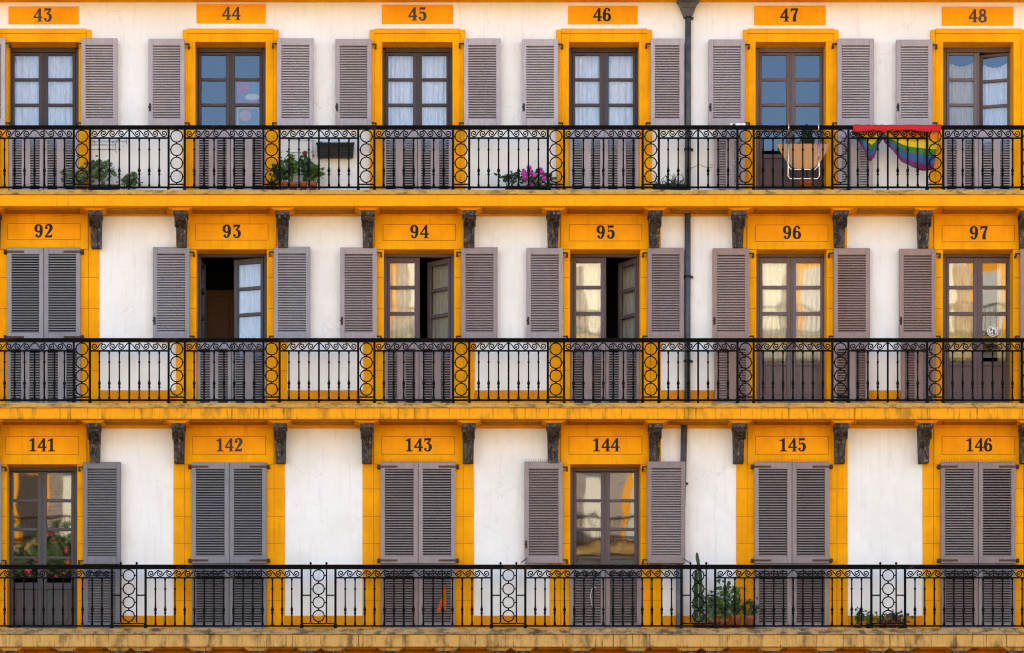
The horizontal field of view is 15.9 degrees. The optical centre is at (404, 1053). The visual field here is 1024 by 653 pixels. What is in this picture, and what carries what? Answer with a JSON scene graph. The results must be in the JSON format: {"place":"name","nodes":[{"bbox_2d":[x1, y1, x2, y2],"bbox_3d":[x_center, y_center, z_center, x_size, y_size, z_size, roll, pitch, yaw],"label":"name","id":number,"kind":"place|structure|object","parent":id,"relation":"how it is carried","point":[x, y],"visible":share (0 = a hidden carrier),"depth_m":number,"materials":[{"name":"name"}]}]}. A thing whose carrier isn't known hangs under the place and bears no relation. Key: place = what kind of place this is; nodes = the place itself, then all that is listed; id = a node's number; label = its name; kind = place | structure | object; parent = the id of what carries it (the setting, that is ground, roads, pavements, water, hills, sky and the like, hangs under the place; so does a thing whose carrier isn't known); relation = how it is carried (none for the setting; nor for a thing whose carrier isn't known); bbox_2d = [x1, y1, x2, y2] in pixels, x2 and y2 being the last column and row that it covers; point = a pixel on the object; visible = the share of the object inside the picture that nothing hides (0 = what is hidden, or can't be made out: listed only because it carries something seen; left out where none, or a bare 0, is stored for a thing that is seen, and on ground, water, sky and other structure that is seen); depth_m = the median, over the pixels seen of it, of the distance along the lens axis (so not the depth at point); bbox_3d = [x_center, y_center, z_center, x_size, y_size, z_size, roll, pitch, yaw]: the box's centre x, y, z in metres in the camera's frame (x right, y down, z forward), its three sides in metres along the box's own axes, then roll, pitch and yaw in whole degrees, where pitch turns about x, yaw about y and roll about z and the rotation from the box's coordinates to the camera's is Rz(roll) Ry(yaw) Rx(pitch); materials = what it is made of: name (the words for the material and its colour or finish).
{"place":"outdoors","nodes":[
{"label":"outdoors","id":0,"kind":"place"},
{"bbox_2d":[799,124,820,189],"bbox_3d":[6.258,-13.900,56.760,0.445,1.105,0.250,0,0,0],"label":"potted conifer","id":1,"kind":"object","parent":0,"point":[807,182],"visible":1,"depth_m":56.71,"materials":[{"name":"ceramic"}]},
{"label":"ground","id":2,"kind":"structure","parent":0,"visible":0},
{"bbox_2d":[0,0,1023,652],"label":"apartment building","id":3,"kind":"structure","parent":2,"relation":"on","point":[506,484],"depth_m":56.97,"materials":[{"name":"white paint"}]},
{"bbox_2d":[15,56,38,153],"bbox_3d":[-5.931,-14.889,57.373,0.407,1.571,0.039,0,0,0],"label":"curtain","id":4,"kind":"object","parent":3,"relation":"attached to","point":[26,67],"visible":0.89,"depth_m":57.37,"materials":[{"name":"white fabric"}]},
{"bbox_2d":[5,436,78,454],"bbox_3d":[-5.654,-9.488,56.955,1.144,0.284,0.015,0,0,0],"label":"number sign","id":5,"kind":"object","parent":3,"relation":"attached to","point":[41,445],"visible":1,"depth_m":56.95,"materials":[{"name":"orange paint"}]},
{"bbox_2d":[9,468,76,628],"bbox_3d":[-5.686,-7.920,57.335,1.108,2.635,0.100,0,0,0],"label":"french door","id":6,"kind":"structure","parent":3,"relation":"in","point":[42,500],"depth_m":57.30,"materials":[{"name":"wood"}]},
{"bbox_2d":[8,6,78,23],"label":"number sign","id":7,"kind":"object","parent":3,"relation":"attached to","point":[43,14],"visible":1,"depth_m":56.99,"materials":[{"name":"orange paint"}]},
{"bbox_2d":[7,223,79,239],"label":"number sign","id":8,"kind":"object","parent":3,"relation":"attached to","point":[43,231],"visible":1,"depth_m":56.95,"materials":[{"name":"orange paint"}]},
{"bbox_2d":[10,48,78,188],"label":"french door","id":9,"kind":"structure","parent":3,"relation":"in","point":[43,53],"depth_m":57.30,"materials":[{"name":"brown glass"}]},
{"bbox_2d":[48,56,71,153],"bbox_3d":[-5.406,-14.889,57.370,0.408,1.571,0.039,0,0,0],"label":"curtain","id":10,"kind":"object","parent":3,"relation":"attached to","point":[59,67],"visible":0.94,"depth_m":57.37,"materials":[{"name":"white fabric"}]},
{"bbox_2d":[60,155,100,189],"bbox_3d":[-5.043,-13.654,56.698,0.641,0.612,0.228,0,0,-11],"label":"potted plant","id":11,"kind":"object","parent":3,"relation":"on","point":[83,178],"visible":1,"depth_m":56.66,"materials":[{"name":"green plant"}]},
{"bbox_2d":[91,136,126,149],"bbox_3d":[-4.617,-14.171,56.977,0.556,0.264,0.044,0,0,0],"label":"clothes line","id":12,"kind":"object","parent":3,"relation":"attached to","point":[107,149],"visible":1,"depth_m":56.96,"materials":[{"name":"metal"}]},
{"bbox_2d":[84,155,142,189],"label":"potted plants","id":13,"kind":"object","parent":3,"relation":"on","point":[104,164],"visible":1,"depth_m":56.69,"materials":[{"name":"green plant"}]},
{"bbox_2d":[206,290,233,401],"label":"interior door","id":14,"kind":"structure","parent":3,"relation":"in","point":[219,303],"depth_m":58.99,"materials":[{"name":"brown wood"}]},
{"bbox_2d":[192,436,265,454],"bbox_3d":[-2.739,-9.488,56.955,1.144,0.284,0.015,0,0,0],"label":"number sign","id":15,"kind":"object","parent":3,"relation":"attached to","point":[228,445],"visible":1,"depth_m":56.95,"materials":[{"name":"orange paint"}]},
{"bbox_2d":[196,48,265,189],"bbox_3d":[-2.735,-14.590,57.335,1.108,2.432,0.100,0,0,0],"label":"french door","id":16,"kind":"structure","parent":3,"relation":"in","point":[230,53],"depth_m":57.30,"materials":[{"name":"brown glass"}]},
{"bbox_2d":[197,4,265,22],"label":"number sign","id":17,"kind":"object","parent":3,"relation":"attached to","point":[231,13],"visible":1,"depth_m":56.99,"materials":[{"name":"orange paint"}]},
{"bbox_2d":[195,224,267,239],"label":"number sign","id":18,"kind":"object","parent":3,"relation":"attached to","point":[231,231],"visible":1,"depth_m":56.95,"materials":[{"name":"orange paint"}]},
{"bbox_2d":[198,254,266,401],"bbox_3d":[-2.716,-11.338,57.558,1.108,2.509,0.546,0,0,0],"label":"french door","id":19,"kind":"structure","parent":3,"relation":"in","point":[261,259],"depth_m":57.36,"materials":[{"name":"wood"}]},
{"bbox_2d":[237,81,258,102],"bbox_3d":[-2.455,-15.105,57.337,0.371,0.351,0.009,0,0,0],"label":"poster","id":20,"kind":"object","parent":3,"relation":"attached to","point":[247,91],"visible":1,"depth_m":57.33,"materials":[{"name":"paper"}]},
{"bbox_2d":[237,107,258,124],"bbox_3d":[-2.455,-14.708,57.337,0.371,0.324,0.009,0,0,0],"label":"poster","id":21,"kind":"object","parent":3,"relation":"attached to","point":[247,115],"visible":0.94,"depth_m":57.33,"materials":[{"name":"blue paper"}]},
{"bbox_2d":[239,264,259,361],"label":"curtain","id":22,"kind":"object","parent":3,"relation":"attached to","point":[249,301],"visible":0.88,"depth_m":57.45,"materials":[{"name":"white fabric"}]},
{"bbox_2d":[261,176,277,189],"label":"potted agave","id":23,"kind":"object","parent":3,"relation":"on","point":[271,180],"visible":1,"depth_m":56.66,"materials":[{"name":"plant"}]},
{"bbox_2d":[265,158,287,189],"bbox_3d":[-1.928,-13.620,56.708,0.474,0.545,0.282,0,0,0],"label":"potted geranium","id":24,"kind":"object","parent":3,"relation":"on","point":[283,177],"visible":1,"depth_m":56.67,"materials":[{"name":"plant"}]},
{"bbox_2d":[277,151,305,189],"bbox_3d":[-1.758,-13.694,56.735,0.445,0.692,0.258,0,0,0],"label":"potted geranium","id":25,"kind":"object","parent":3,"relation":"on","point":[293,166],"visible":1,"depth_m":56.68,"materials":[{"name":"plant"}]},
{"bbox_2d":[297,151,313,189],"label":"potted geranium","id":26,"kind":"object","parent":3,"relation":"on","point":[304,169],"visible":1,"depth_m":56.67,"materials":[{"name":"plant"}]},
{"bbox_2d":[302,163,324,189],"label":"potted geranium","id":27,"kind":"object","parent":3,"relation":"on","point":[314,170],"visible":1,"depth_m":56.67,"materials":[{"name":"plant"}]},
{"bbox_2d":[389,56,412,153],"bbox_3d":[-0.066,-14.889,57.370,0.406,1.571,0.039,0,0,0],"label":"curtain","id":28,"kind":"object","parent":3,"relation":"attached to","point":[400,67],"visible":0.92,"depth_m":57.37,"materials":[{"name":"fabric"}]},
{"bbox_2d":[390,263,413,361],"bbox_3d":[-0.040,-11.636,57.369,0.408,1.571,0.039,0,0,0],"label":"curtain","id":29,"kind":"object","parent":3,"relation":"attached to","point":[401,274],"visible":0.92,"depth_m":57.37,"materials":[{"name":"white fabric"}]},
{"bbox_2d":[382,48,451,189],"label":"french door","id":30,"kind":"structure","parent":3,"relation":"in","point":[417,53],"depth_m":57.30,"materials":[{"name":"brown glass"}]},
{"bbox_2d":[382,5,452,23],"bbox_3d":[0.195,-16.216,56.990,1.109,0.297,0.019,0,0,0],"label":"number sign","id":31,"kind":"object","parent":3,"relation":"attached to","point":[417,14],"visible":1,"depth_m":56.99,"materials":[{"name":"orange paint"}]},
{"bbox_2d":[382,436,454,454],"bbox_3d":[0.208,-9.488,56.955,1.144,0.284,0.015,0,0,0],"label":"number sign","id":32,"kind":"object","parent":3,"relation":"attached to","point":[418,445],"visible":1,"depth_m":56.95,"materials":[{"name":"orange paint"}]},
{"bbox_2d":[384,254,453,401],"bbox_3d":[0.222,-11.338,57.485,1.108,2.509,0.400,0,0,0],"label":"french door","id":33,"kind":"structure","parent":3,"relation":"in","point":[388,258],"depth_m":57.30,"materials":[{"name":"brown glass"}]},
{"bbox_2d":[383,224,455,240],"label":"number sign","id":34,"kind":"object","parent":3,"relation":"attached to","point":[419,232],"visible":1,"depth_m":56.95,"materials":[{"name":"orange paint"}]},
{"bbox_2d":[422,56,445,153],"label":"curtain","id":35,"kind":"object","parent":3,"relation":"attached to","point":[433,67],"visible":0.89,"depth_m":57.37,"materials":[{"name":"fabric"}]},
{"bbox_2d":[432,264,447,361],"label":"curtain","id":36,"kind":"object","parent":3,"relation":"attached to","point":[440,305],"visible":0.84,"depth_m":57.54,"materials":[{"name":"white fabric"}]},
{"bbox_2d":[437,585,445,613],"bbox_3d":[0.569,-7.055,56.696,0.149,0.445,0.035,0,0,0],"label":"hanging cloth","id":37,"kind":"object","parent":3,"relation":"hanging from","point":[440,602],"visible":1,"depth_m":56.70,"materials":[{"name":"orange fabric"}]},
{"bbox_2d":[0,338,1023,402],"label":"balcony railing","id":38,"kind":"object","parent":3,"relation":"on","point":[526,340],"visible":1,"depth_m":56.52,"materials":[{"name":"metal"}]},
{"bbox_2d":[0,562,1023,628],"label":"balcony railing","id":39,"kind":"object","parent":3,"relation":"on","point":[516,567],"visible":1,"depth_m":56.52,"materials":[{"name":"metal"}]},
{"bbox_2d":[0,125,1023,189],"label":"balcony railing","id":40,"kind":"object","parent":3,"relation":"on","point":[423,128],"visible":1,"depth_m":56.52,"materials":[{"name":"metal"}]},
{"bbox_2d":[316,141,354,158],"bbox_3d":[-1.082,-14.070,56.889,0.601,0.223,0.219,0,0,0],"label":"window box","id":41,"kind":"object","parent":40,"relation":"attached to","point":[333,150],"visible":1,"depth_m":56.80,"materials":[{"name":"black plastic"}]},
{"bbox_2d":[730,123,745,124],"bbox_3d":[5.157,-14.387,56.597,0.235,0.048,0.086,0,0,0],"label":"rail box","id":42,"kind":"object","parent":40,"relation":"attached to","point":[737,123],"visible":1,"depth_m":56.56,"materials":[{"name":"white paint"}]},
{"bbox_2d":[777,123,828,179],"bbox_3d":[6.168,-13.967,56.546,0.807,0.851,0.158,0,0,0],"label":"folding table","id":43,"kind":"object","parent":40,"relation":"hanging from","point":[807,152],"visible":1,"depth_m":56.60,"materials":[{"name":"beige wood"}]},
{"bbox_2d":[852,124,940,170],"bbox_3d":[7.610,-14.028,56.562,1.365,0.692,0.164,0,0,0],"label":"flag","id":44,"kind":"object","parent":40,"relation":"hanging from","point":[934,129],"visible":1,"depth_m":56.57,"materials":[{"name":"multicoloured fabric"}]},
{"bbox_2d":[493,165,559,189],"bbox_3d":[1.899,-13.566,56.708,1.052,0.436,0.232,0,0,0],"label":"planter","id":45,"kind":"object","parent":3,"relation":"on","point":[533,179],"visible":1,"depth_m":56.67,"materials":[{"name":"black plastic"}]},
{"bbox_2d":[575,56,598,153],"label":"curtain","id":46,"kind":"object","parent":3,"relation":"attached to","point":[586,67],"visible":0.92,"depth_m":57.37,"materials":[{"name":"fabric"}]},
{"bbox_2d":[576,263,600,361],"bbox_3d":[2.881,-11.636,57.373,0.408,1.571,0.039,0,0,0],"label":"curtain","id":47,"kind":"object","parent":3,"relation":"attached to","point":[588,274],"visible":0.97,"depth_m":57.37,"materials":[{"name":"white fabric"}]},
{"bbox_2d":[568,6,637,23],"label":"number sign","id":48,"kind":"object","parent":3,"relation":"attached to","point":[602,14],"visible":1,"depth_m":56.99,"materials":[{"name":"orange paint"}]},
{"bbox_2d":[569,48,637,188],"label":"french door","id":49,"kind":"structure","parent":3,"relation":"in","point":[603,53],"depth_m":57.30,"materials":[{"name":"brown wood"}]},
{"bbox_2d":[570,254,638,401],"bbox_3d":[3.142,-11.338,57.521,1.108,2.509,0.471,0,0,0],"label":"french door","id":50,"kind":"structure","parent":3,"relation":"in","point":[574,258],"depth_m":57.30,"materials":[{"name":"brown wood"}]},
{"bbox_2d":[570,468,638,621],"bbox_3d":[3.145,-7.920,57.335,1.108,2.635,0.100,0,0,0],"label":"french door","id":51,"kind":"structure","parent":3,"relation":"in","point":[605,500],"depth_m":57.30,"materials":[{"name":"brown wood"}]},
{"bbox_2d":[569,436,641,454],"bbox_3d":[3.127,-9.488,56.955,1.144,0.284,0.015,0,0,0],"label":"number sign","id":52,"kind":"object","parent":3,"relation":"attached to","point":[605,445],"visible":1,"depth_m":56.95,"materials":[{"name":"orange paint"}]},
{"bbox_2d":[569,224,641,240],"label":"number sign","id":53,"kind":"object","parent":3,"relation":"attached to","point":[605,232],"visible":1,"depth_m":56.95,"materials":[{"name":"orange paint"}]},
{"bbox_2d":[609,56,632,153],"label":"curtain","id":54,"kind":"object","parent":3,"relation":"attached to","point":[620,67],"visible":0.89,"depth_m":57.37,"materials":[{"name":"fabric"}]},
{"bbox_2d":[623,265,633,361],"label":"curtain","id":55,"kind":"object","parent":3,"relation":"attached to","point":[628,301],"visible":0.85,"depth_m":57.60,"materials":[{"name":"white fabric"}]},
{"bbox_2d":[652,173,689,189],"bbox_3d":[4.135,-13.508,56.710,0.596,0.320,0.204,0,0,0],"label":"planter","id":56,"kind":"object","parent":3,"relation":"on","point":[673,182],"visible":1,"depth_m":56.63,"materials":[{"name":"black plastic"}]},
{"bbox_2d":[676,0,698,628],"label":"drainpipe","id":57,"kind":"object","parent":3,"relation":"attached to","point":[687,8],"visible":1,"depth_m":56.88,"materials":[{"name":"metal"}]},
{"bbox_2d":[693,553,704,627],"bbox_3d":[4.568,-7.178,56.701,0.208,1.203,0.210,0,0,0],"label":"potted cactus","id":58,"kind":"object","parent":3,"relation":"on","point":[698,575],"visible":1,"depth_m":56.69,"materials":[{"name":"plant"}]},
{"bbox_2d":[696,613,712,628],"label":"potted agave","id":59,"kind":"object","parent":3,"relation":"on","point":[709,617],"visible":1,"depth_m":56.64,"materials":[{"name":"plant"}]},
{"bbox_2d":[691,590,731,628],"bbox_3d":[4.757,-6.897,56.698,0.623,0.640,0.272,0,0,0],"label":"potted plant","id":60,"kind":"object","parent":3,"relation":"on","point":[710,600],"visible":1,"depth_m":56.66,"materials":[{"name":"green plant"}]},
{"bbox_2d":[708,576,741,627],"bbox_3d":[4.968,-7.005,56.701,0.566,0.856,0.264,0,0,0],"label":"potted plant","id":61,"kind":"object","parent":3,"relation":"on","point":[721,620],"visible":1,"depth_m":56.66,"materials":[{"name":"green plant"}]},
{"bbox_2d":[723,581,745,627],"bbox_3d":[5.129,-6.962,56.681,0.402,0.771,0.312,0,0,19],"label":"potted plant","id":62,"kind":"object","parent":3,"relation":"on","point":[738,609],"visible":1,"depth_m":56.66,"materials":[{"name":"green plant"}]},
{"bbox_2d":[740,597,762,628],"bbox_3d":[5.357,-6.828,56.685,0.410,0.502,0.215,0,0,0],"label":"potted plant","id":63,"kind":"object","parent":3,"relation":"on","point":[749,618],"visible":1,"depth_m":56.66,"materials":[{"name":"green plant"}]},
{"bbox_2d":[763,263,786,361],"bbox_3d":[5.800,-11.636,57.373,0.408,1.571,0.039,0,0,0],"label":"curtain","id":64,"kind":"object","parent":3,"relation":"attached to","point":[774,274],"visible":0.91,"depth_m":57.37,"materials":[{"name":"white fabric"}]},
{"bbox_2d":[754,6,825,24],"bbox_3d":[6.005,-16.200,56.990,1.118,0.302,0.019,0,0,0],"label":"number sign","id":65,"kind":"object","parent":3,"relation":"attached to","point":[789,15],"visible":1,"depth_m":56.99,"materials":[{"name":"orange paint"}]},
{"bbox_2d":[756,48,823,189],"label":"french door","id":66,"kind":"structure","parent":3,"relation":"in","point":[790,53],"depth_m":57.30,"materials":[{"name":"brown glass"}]},
{"bbox_2d":[756,254,823,402],"bbox_3d":[6.062,-11.338,57.323,1.108,2.509,0.124,0,0,0],"label":"french door","id":67,"kind":"structure","parent":3,"relation":"in","point":[791,260],"depth_m":57.30,"materials":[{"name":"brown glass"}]},
{"bbox_2d":[755,225,827,241],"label":"number sign","id":68,"kind":"object","parent":3,"relation":"attached to","point":[791,233],"visible":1,"depth_m":56.95,"materials":[{"name":"orange paint"}]},
{"bbox_2d":[755,436,828,454],"bbox_3d":[6.035,-9.488,56.955,1.144,0.284,0.015,0,0,0],"label":"number sign","id":69,"kind":"object","parent":3,"relation":"attached to","point":[791,445],"visible":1,"depth_m":56.95,"materials":[{"name":"orange paint"}]},
{"bbox_2d":[796,263,819,361],"bbox_3d":[6.327,-11.636,57.370,0.407,1.571,0.039,0,0,0],"label":"curtain","id":70,"kind":"object","parent":3,"relation":"attached to","point":[807,274],"visible":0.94,"depth_m":57.37,"materials":[{"name":"white fabric"}]},
{"bbox_2d":[854,607,866,627],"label":"potted succulent","id":71,"kind":"object","parent":3,"relation":"on","point":[857,617],"visible":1,"depth_m":56.67,"materials":[{"name":"green plant"}]},
{"bbox_2d":[856,611,877,627],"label":"potted succulent","id":72,"kind":"object","parent":3,"relation":"on","point":[867,618],"visible":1,"depth_m":56.67,"materials":[{"name":"green plant"}]},
{"bbox_2d":[873,614,891,627],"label":"potted succulent","id":73,"kind":"object","parent":3,"relation":"on","point":[882,621],"visible":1,"depth_m":56.67,"materials":[{"name":"green plant"}]},
{"bbox_2d":[883,610,902,627],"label":"potted succulent","id":74,"kind":"object","parent":3,"relation":"on","point":[890,615],"visible":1,"depth_m":56.70,"materials":[{"name":"green plant"}]},
{"bbox_2d":[892,609,913,628],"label":"potted succulent","id":75,"kind":"object","parent":3,"relation":"on","point":[900,616],"visible":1,"depth_m":56.66,"materials":[{"name":"green plant"}]},
{"bbox_2d":[949,263,972,361],"bbox_3d":[8.727,-11.636,57.373,0.407,1.571,0.039,0,0,0],"label":"curtain","id":76,"kind":"object","parent":3,"relation":"attached to","point":[960,274],"visible":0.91,"depth_m":57.37,"materials":[{"name":"beige fabric"}]},
{"bbox_2d":[949,63,972,153],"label":"curtain","id":77,"kind":"object","parent":3,"relation":"attached to","point":[960,92],"visible":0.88,"depth_m":57.37,"materials":[{"name":"white fabric"}]},
{"bbox_2d":[943,48,1009,188],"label":"french door","id":78,"kind":"structure","parent":3,"relation":"in","point":[977,79],"depth_m":57.31,"materials":[{"name":"brown wood"}]},
{"bbox_2d":[943,254,1009,402],"bbox_3d":[8.987,-11.338,57.335,1.108,2.509,0.100,0,0,0],"label":"french door","id":79,"kind":"structure","parent":3,"relation":"in","point":[977,260],"depth_m":57.30,"materials":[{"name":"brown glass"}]},
{"bbox_2d":[942,7,1012,25],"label":"number sign","id":80,"kind":"object","parent":3,"relation":"attached to","point":[977,16],"visible":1,"depth_m":56.99,"materials":[{"name":"orange paint"}]},
{"bbox_2d":[942,436,1014,454],"bbox_3d":[8.941,-9.488,56.955,1.144,0.284,0.015,0,0,0],"label":"number sign","id":81,"kind":"object","parent":3,"relation":"attached to","point":[978,445],"visible":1,"depth_m":56.95,"materials":[{"name":"orange paint"}]},
{"bbox_2d":[942,225,1014,241],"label":"number sign","id":82,"kind":"object","parent":3,"relation":"attached to","point":[978,233],"visible":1,"depth_m":56.95,"materials":[{"name":"orange paint"}]},
{"bbox_2d":[987,326,997,336],"bbox_3d":[9.223,-11.340,57.317,0.175,0.175,0.008,0,0,0],"label":"sticker","id":83,"kind":"object","parent":3,"relation":"attached to","point":[992,331],"visible":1,"depth_m":57.31,"materials":[{"name":"white paper"}]},
{"bbox_2d":[983,63,1006,155],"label":"curtain","id":84,"kind":"object","parent":3,"relation":"attached to","point":[994,93],"visible":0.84,"depth_m":57.44,"materials":[{"name":"white fabric"}]},
{"bbox_2d":[997,263,1005,361],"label":"curtain","id":85,"kind":"object","parent":3,"relation":"attached to","point":[1001,295],"visible":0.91,"depth_m":57.37,"materials":[{"name":"beige fabric"}]}
]}

